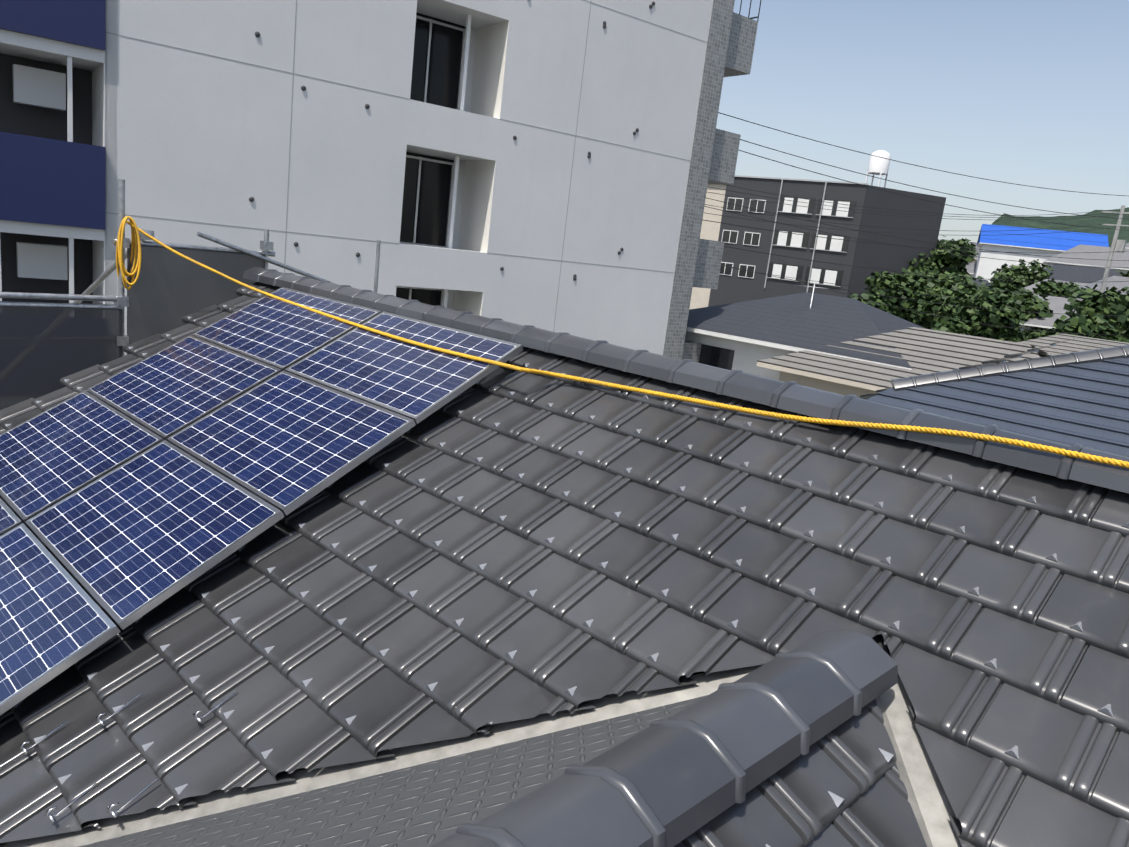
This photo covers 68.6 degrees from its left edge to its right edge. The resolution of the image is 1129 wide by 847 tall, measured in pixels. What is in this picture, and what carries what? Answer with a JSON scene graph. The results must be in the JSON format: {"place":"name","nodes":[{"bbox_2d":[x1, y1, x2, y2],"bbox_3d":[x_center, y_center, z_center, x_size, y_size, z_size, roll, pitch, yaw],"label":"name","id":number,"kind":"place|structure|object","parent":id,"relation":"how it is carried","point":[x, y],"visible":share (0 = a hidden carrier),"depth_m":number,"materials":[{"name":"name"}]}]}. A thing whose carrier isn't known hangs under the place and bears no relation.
{"place":"outdoors","nodes":[
{"label":"outdoors","id":0,"kind":"place"},
{"bbox_2d":[0,53,92,303],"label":"balcony window","id":1,"kind":"structure","parent":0,"point":[27,120],"depth_m":15.03,"materials":[{"name":"black glass"}]},
{"bbox_2d":[1,664,763,846],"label":"valley","id":2,"kind":"structure","parent":0,"point":[607,707],"depth_m":2.81,"materials":[{"name":"metal"}]},
{"bbox_2d":[453,21,508,315],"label":"recess side walls","id":3,"kind":"structure","parent":0,"point":[488,77],"depth_m":19.12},
{"bbox_2d":[212,458,1108,792],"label":"deck","id":4,"kind":"structure","parent":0,"point":[878,640],"depth_m":2.77,"materials":[{"name":"black"}]},
{"bbox_2d":[78,695,707,846],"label":"roof tiles","id":5,"kind":"structure","parent":4,"relation":"on","point":[429,804],"depth_m":2.40,"materials":[{"name":"grey ceramic"}]},
{"bbox_2d":[0,282,1128,846],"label":"roof tiles","id":6,"kind":"object","parent":4,"relation":"on","point":[496,546],"visible":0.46,"depth_m":3.16,"materials":[{"name":"ceramic"}]},
{"bbox_2d":[11,509,107,614],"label":"clamps","id":7,"kind":"object","parent":6,"relation":"on","point":[47,548],"depth_m":4.25,"materials":[{"name":"grey metal"}]},
{"bbox_2d":[19,690,236,821],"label":"roof hooks","id":8,"kind":"object","parent":6,"relation":"on","point":[109,807],"visible":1,"depth_m":3.08,"materials":[{"name":"silver metal"}]},
{"bbox_2d":[0,287,522,714],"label":"solar panels","id":9,"kind":"object","parent":6,"relation":"on","point":[130,495],"visible":1,"depth_m":4.60,"materials":[{"name":"blue glass"}]},
{"bbox_2d":[126,220,1128,468],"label":"yellow rope","id":10,"kind":"object","parent":6,"relation":"on","point":[1075,454],"visible":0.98,"depth_m":3.96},
{"bbox_2d":[243,267,1128,492],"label":"ridge caps","id":11,"kind":"object","parent":6,"relation":"on","point":[793,396],"visible":0.9,"depth_m":4.00,"materials":[{"name":"ceramic"}]},
{"bbox_2d":[689,184,726,308],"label":"pale block walls","id":12,"kind":"structure","parent":0,"point":[701,296],"depth_m":135.41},
{"bbox_2d":[704,112,1128,334],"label":"overhead wires","id":13,"kind":"object","parent":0,"point":[911,239],"visible":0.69,"depth_m":36.02,"materials":[{"name":"black rubber"}]},
{"bbox_2d":[716,0,1128,241],"label":"sky","id":14,"kind":"structure","parent":0,"point":[1035,93],"materials":[{"name":"blue"}]},
{"bbox_2d":[876,656,1008,846],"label":"valley","id":15,"kind":"structure","parent":0,"point":[930,804],"depth_m":2.36,"materials":[{"name":"metal"}]},
{"bbox_2d":[971,278,990,287],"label":"house roof","id":16,"kind":"structure","parent":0,"point":[977,281],"depth_m":92.45,"materials":[{"name":"stone"}]},
{"bbox_2d":[866,354,1128,456],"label":"roof","id":17,"kind":"structure","parent":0,"point":[1086,404],"depth_m":11.23,"materials":[{"name":"metal"}]},
{"bbox_2d":[891,362,1005,390],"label":"hip caps","id":18,"kind":"object","parent":17,"relation":"on","point":[932,379],"visible":0.85,"depth_m":12.06,"materials":[{"name":"metal"}]},
{"bbox_2d":[859,337,1074,398],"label":"roof","id":19,"kind":"structure","parent":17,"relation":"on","point":[988,362],"depth_m":12.35,"materials":[{"name":"tile"}]},
{"bbox_2d":[981,345,1128,376],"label":"hip caps","id":20,"kind":"object","parent":17,"relation":"on","point":[1065,360],"visible":0.94,"depth_m":11.74,"materials":[{"name":"ceramic"}]},
{"bbox_2d":[991,207,1128,246],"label":"wooded hill","id":21,"kind":"structure","parent":0,"point":[1091,221],"depth_m":482.65,"materials":[{"name":"green plant"}]},
{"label":"grey-roofed house fascia","id":22,"kind":"object","parent":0,"visible":0},
{"bbox_2d":[941,239,979,258],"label":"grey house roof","id":23,"kind":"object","parent":22,"relation":"on","point":[976,248],"visible":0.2,"depth_m":117.75,"materials":[{"name":"tile"}]},
{"label":"ground","id":24,"kind":"structure","parent":0,"visible":0},
{"bbox_2d":[0,0,117,304],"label":"building wall","id":25,"kind":"structure","parent":24,"relation":"on","point":[37,87],"depth_m":14.23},
{"bbox_2d":[0,0,104,229],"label":"balcony panels","id":26,"kind":"object","parent":25,"relation":"attached to","point":[51,181],"visible":0.39,"depth_m":13.68,"materials":[{"name":"blue metal"}]},
{"bbox_2d":[0,179,380,356],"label":"scaffolding pipes","id":27,"kind":"object","parent":24,"relation":"on","point":[121,300],"visible":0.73,"depth_m":6.97,"materials":[{"name":"metal"}]},
{"bbox_2d":[0,306,122,409],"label":"scaffold sheet","id":28,"kind":"object","parent":27,"relation":"attached to","point":[44,351],"visible":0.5,"depth_m":6.65,"materials":[{"name":"grey fabric"}]},
{"bbox_2d":[116,216,141,289],"bbox_3d":[-3.620,-1.411,6.857,0.181,0.607,0.163,18,16,42],"label":"coiled rope","id":29,"kind":"object","parent":27,"relation":"hanging from","point":[135,237],"visible":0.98,"depth_m":6.85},
{"bbox_2d":[127,244,265,354],"bbox_3d":[-3.508,0.889,7.838,0.001,5.000,1.211,18,16,42],"label":"scaffold sheet","id":30,"kind":"object","parent":27,"relation":"attached to","point":[167,291],"visible":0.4,"depth_m":7.24,"materials":[{"name":"grey fabric"}]},
{"bbox_2d":[105,0,712,355],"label":"building wall","id":31,"kind":"structure","parent":24,"relation":"on","point":[203,138],"depth_m":17.49,"materials":[{"name":"concrete"}]},
{"bbox_2d":[105,0,706,331],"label":"wall panel joints","id":32,"kind":"object","parent":31,"relation":"attached to","point":[293,73],"visible":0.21,"depth_m":16.64,"materials":[{"name":"grey concrete"}]},
{"bbox_2d":[249,1,654,280],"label":"wall anchors","id":33,"kind":"object","parent":31,"relation":"attached to","point":[303,88],"visible":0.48,"depth_m":18.80,"materials":[{"name":"grey metal"}]},
{"bbox_2d":[400,0,508,308],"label":"window recess edges","id":34,"kind":"object","parent":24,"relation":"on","point":[448,11],"visible":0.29,"depth_m":18.74,"materials":[{"name":"grey concrete"}]},
{"bbox_2d":[396,15,465,305],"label":"window frames","id":35,"kind":"structure","parent":34,"relation":"attached to","point":[430,21],"depth_m":19.13,"materials":[{"name":"black metal"}]},
{"bbox_2d":[396,12,465,305],"bbox_3d":[-3.128,-8.085,18.595,0.321,25.610,1.842,18,16,42],"label":"window glass","id":36,"kind":"object","parent":35,"relation":"in","point":[442,87],"visible":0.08,"depth_m":19.10,"materials":[{"name":"black glass"}]},
{"bbox_2d":[442,15,471,307],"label":"recess pipes","id":37,"kind":"object","parent":34,"relation":"attached to","point":[456,160],"visible":0.35,"depth_m":18.62,"materials":[{"name":"grey metal"}]},
{"bbox_2d":[663,0,757,362],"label":"tiled pilaster balconies","id":38,"kind":"structure","parent":24,"relation":"on","point":[729,53],"depth_m":22.54,"materials":[{"name":"grey tile"}]},
{"bbox_2d":[739,0,760,20],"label":"balcony railing","id":39,"kind":"object","parent":38,"relation":"attached to","point":[749,10],"visible":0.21,"depth_m":22.66,"materials":[{"name":"black metal"}]},
{"bbox_2d":[685,331,797,380],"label":"slate house walls","id":40,"kind":"structure","parent":24,"relation":"on","point":[747,356],"depth_m":23.21,"materials":[{"name":"white paint"}]},
{"bbox_2d":[699,344,734,369],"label":"slate house windows","id":41,"kind":"structure","parent":40,"relation":"in","point":[718,357],"depth_m":23.85,"materials":[{"name":"black glass"}]},
{"bbox_2d":[687,292,910,367],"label":"neighboring house roof","id":42,"kind":"structure","parent":40,"relation":"on","point":[796,320],"depth_m":23.30,"materials":[{"name":"grey tile"}]},
{"bbox_2d":[686,327,912,369],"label":"slate house fascia","id":43,"kind":"structure","parent":42,"relation":"attached to","point":[753,341],"depth_m":22.33,"materials":[{"name":"white paint"}]},
{"bbox_2d":[798,284,827,307],"bbox_3d":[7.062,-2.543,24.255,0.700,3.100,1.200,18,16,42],"label":"tv antenna","id":44,"kind":"object","parent":40,"relation":"on","point":[812,292],"visible":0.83,"depth_m":23.98,"materials":[{"name":"metal"}]},
{"bbox_2d":[854,299,925,367],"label":"house roof","id":45,"kind":"structure","parent":40,"relation":"on","point":[884,322],"depth_m":23.61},
{"bbox_2d":[708,177,945,306],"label":"apartment building","id":46,"kind":"structure","parent":24,"relation":"on","point":[734,288],"depth_m":72.12,"materials":[{"name":"grey concrete"}]},
{"bbox_2d":[721,197,849,284],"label":"windows","id":47,"kind":"structure","parent":46,"relation":"in","point":[835,245],"depth_m":72.48,"materials":[{"name":"white glass"}]},
{"bbox_2d":[734,175,868,291],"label":"dark apartment trim","id":48,"kind":"structure","parent":46,"relation":"attached to","point":[782,179],"depth_m":72.45,"materials":[{"name":"grey metal"}]},
{"bbox_2d":[865,150,890,187],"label":"water tank","id":49,"kind":"object","parent":46,"relation":"on","point":[878,166],"visible":0.88,"depth_m":70.83,"materials":[{"name":"white plastic"}]},
{"bbox_2d":[779,371,875,397],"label":"old house walls","id":50,"kind":"structure","parent":24,"relation":"on","point":[832,387],"depth_m":20.61,"materials":[{"name":"beige paint"}]},
{"bbox_2d":[756,362,885,390],"bbox_3d":[10.000,-0.876,21.059,7.900,0.115,6.400,18,16,42],"label":"old house fascia","id":51,"kind":"object","parent":50,"relation":"on","point":[822,377],"visible":0.18,"depth_m":20.19,"materials":[{"name":"beige paint"}]},
{"bbox_2d":[757,327,1039,387],"bbox_3d":[8.970,-1.458,19.752,7.900,1.320,3.206,18,16,42],"label":"roof","id":52,"kind":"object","parent":51,"relation":"on","point":[922,351],"visible":0.56,"depth_m":20.27,"materials":[{"name":"metal"}]},
{"bbox_2d":[930,329,1054,360],"bbox_3d":[11.197,-1.690,22.065,7.900,1.320,3.206,18,16,42],"label":"old house roof","id":53,"kind":"object","parent":51,"relation":"on","point":[1041,353],"visible":0.08,"depth_m":20.05,"materials":[{"name":"tile"}]},
{"bbox_2d":[832,292,889,312],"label":"tree","id":54,"kind":"object","parent":24,"relation":"on","point":[872,297],"depth_m":48.20,"materials":[{"name":"green plant"}]},
{"bbox_2d":[864,271,943,321],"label":"tree","id":55,"kind":"object","parent":24,"relation":"on","point":[883,282],"visible":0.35,"depth_m":59.77,"materials":[{"name":"green plant"}]},
{"bbox_2d":[895,267,975,299],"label":"tree","id":56,"kind":"object","parent":24,"relation":"on","point":[919,277],"visible":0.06,"depth_m":60.76,"materials":[{"name":"green plant"}]},
{"bbox_2d":[907,235,978,280],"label":"tree","id":57,"kind":"object","parent":24,"relation":"on","point":[941,262],"visible":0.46,"depth_m":71.88,"materials":[{"name":"green plant"}]},
{"bbox_2d":[898,269,1021,328],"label":"tree","id":58,"kind":"object","parent":24,"relation":"on","point":[951,290],"visible":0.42,"depth_m":58.35,"materials":[{"name":"green plant"}]},
{"bbox_2d":[931,290,1026,341],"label":"tree","id":59,"kind":"object","parent":24,"relation":"on","point":[991,316],"visible":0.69,"depth_m":50.59,"materials":[{"name":"green plant"}]},
{"bbox_2d":[931,315,1049,333],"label":"house walls","id":60,"kind":"structure","parent":24,"relation":"on","point":[1023,327],"depth_m":55.66,"materials":[{"name":"white paint"}]},
{"bbox_2d":[928,311,1054,328],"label":"house fascia","id":61,"kind":"object","parent":60,"relation":"attached to","point":[1029,324],"visible":0.07,"depth_m":54.95,"materials":[{"name":"white paint"}]},
{"bbox_2d":[929,294,1075,326],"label":"house roof","id":62,"kind":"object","parent":61,"relation":"on","point":[1056,304],"visible":0.2,"depth_m":56.06,"materials":[{"name":"tile"}]},
{"bbox_2d":[988,259,1053,288],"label":"tree","id":63,"kind":"object","parent":24,"relation":"on","point":[1024,275],"visible":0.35,"depth_m":80.70,"materials":[{"name":"green plant"}]},
{"bbox_2d":[1000,285,1053,340],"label":"tree","id":64,"kind":"object","parent":24,"relation":"on","point":[1027,303],"visible":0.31,"depth_m":55.67,"materials":[{"name":"green plant"}]},
{"bbox_2d":[975,244,1093,282],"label":"house walls","id":65,"kind":"structure","parent":24,"relation":"on","point":[987,266],"depth_m":101.52,"materials":[{"name":"white paint"}]},
{"bbox_2d":[976,226,1052,249],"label":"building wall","id":66,"kind":"structure","parent":65,"relation":"on","point":[978,241],"depth_m":108.85,"materials":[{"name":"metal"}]},
{"bbox_2d":[976,242,1063,251],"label":"roof eave","id":67,"kind":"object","parent":65,"relation":"attached to","point":[979,244],"depth_m":100.45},
{"bbox_2d":[980,224,1108,250],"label":"roof","id":68,"kind":"structure","parent":65,"relation":"on","point":[1031,237],"depth_m":101.38,"materials":[{"name":"metal"}]},
{"bbox_2d":[1033,278,1099,299],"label":"tree","id":69,"kind":"object","parent":24,"relation":"on","point":[1057,289],"visible":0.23,"depth_m":61.13,"materials":[{"name":"green plant"}]},
{"bbox_2d":[1039,311,1128,342],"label":"tree","id":70,"kind":"object","parent":24,"relation":"on","point":[1084,325],"visible":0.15,"depth_m":40.47,"materials":[{"name":"green plant"}]},
{"bbox_2d":[1047,262,1128,273],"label":"grey-roofed house walls","id":71,"kind":"structure","parent":24,"relation":"on","point":[1119,270],"depth_m":90.64,"materials":[{"name":"white paint"}]},
{"bbox_2d":[1043,261,1128,269],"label":"roof edge","id":72,"kind":"object","parent":71,"relation":"on","point":[1081,265],"visible":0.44,"depth_m":91.22,"materials":[{"name":"white paint"}]},
{"bbox_2d":[1044,244,1128,268],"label":"roof","id":73,"kind":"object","parent":72,"relation":"on","point":[1078,251],"visible":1,"depth_m":92.32,"materials":[{"name":"metal"}]},
{"bbox_2d":[1063,284,1128,335],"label":"tree","id":74,"kind":"object","parent":24,"relation":"on","point":[1106,302],"visible":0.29,"depth_m":46.18,"materials":[{"name":"green plant"}]},
{"bbox_2d":[1100,205,1128,292],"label":"utility pole","id":75,"kind":"object","parent":24,"relation":"on","point":[1120,245],"visible":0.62,"depth_m":47.37,"materials":[{"name":"grey concrete"}]},
{"bbox_2d":[705,184,1128,234],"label":"power line","id":76,"kind":"object","parent":75,"relation":"attached to","point":[902,213],"visible":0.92,"depth_m":39.51,"materials":[{"name":"black rubber"}]},
{"bbox_2d":[1117,309,1128,339],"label":"tree","id":77,"kind":"object","parent":24,"relation":"on","point":[1122,318],"visible":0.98,"depth_m":37.86,"materials":[{"name":"green plant"}]},
{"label":"house","id":78,"kind":"object","parent":24,"relation":"on","visible":0},
{"bbox_2d":[1024,279,1088,293],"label":"house roof","id":79,"kind":"structure","parent":78,"relation":"on","point":[1031,287],"depth_m":76.83,"materials":[{"name":"grey tile"}]},
{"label":"house","id":80,"kind":"object","parent":24,"relation":"on","visible":0},
{"bbox_2d":[966,261,976,272],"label":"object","id":81,"kind":"structure","parent":80,"relation":"on","point":[971,268],"depth_m":108.04,"materials":[{"name":"white"}]},
{"bbox_3d":[17.292,-1.508,27.182,7.400,0.115,6.400,18,16,42],"label":"old house fascia","id":82,"kind":"object","parent":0,"visible":0},
{"bbox_2d":[1017,333,1128,358],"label":"roof","id":83,"kind":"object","parent":82,"relation":"on","point":[1080,344],"visible":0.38,"depth_m":26.82,"materials":[{"name":"metal"}]},
{"bbox_3d":[0.417,1.958,0.453,2.700,1.475,4.200,18,16,42],"label":"cross deck","id":84,"kind":"object","parent":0,"visible":0},
{"bbox_2d":[674,698,926,846],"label":"roof tiles","id":85,"kind":"object","parent":84,"relation":"on","point":[842,785],"visible":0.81,"depth_m":2.09,"materials":[{"name":"grey ceramic"}]},
{"bbox_2d":[431,630,897,846],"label":"cross gable caps","id":86,"kind":"object","parent":85,"relation":"on","point":[676,779],"visible":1,"depth_m":1.89,"materials":[{"name":"grey ceramic"}]},
{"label":"grey-roofed house fascia","id":87,"kind":"object","parent":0,"visible":0},
{"bbox_2d":[1079,276,1111,288],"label":"building wall","id":88,"kind":"structure","parent":87,"relation":"on","point":[1092,285],"depth_m":69.92,"materials":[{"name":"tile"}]},
{"bbox_2d":[1091,276,1128,297],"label":"building wall","id":89,"kind":"structure","parent":87,"relation":"on","point":[1117,285],"depth_m":68.16,"materials":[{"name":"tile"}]},
{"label":"grey-roofed house fascia","id":90,"kind":"object","parent":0,"visible":0},
{"bbox_2d":[1043,264,1121,283],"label":"grey house roof","id":91,"kind":"object","parent":90,"relation":"on","point":[1076,273],"visible":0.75,"depth_m":82.27,"materials":[{"name":"tile"}]}
]}

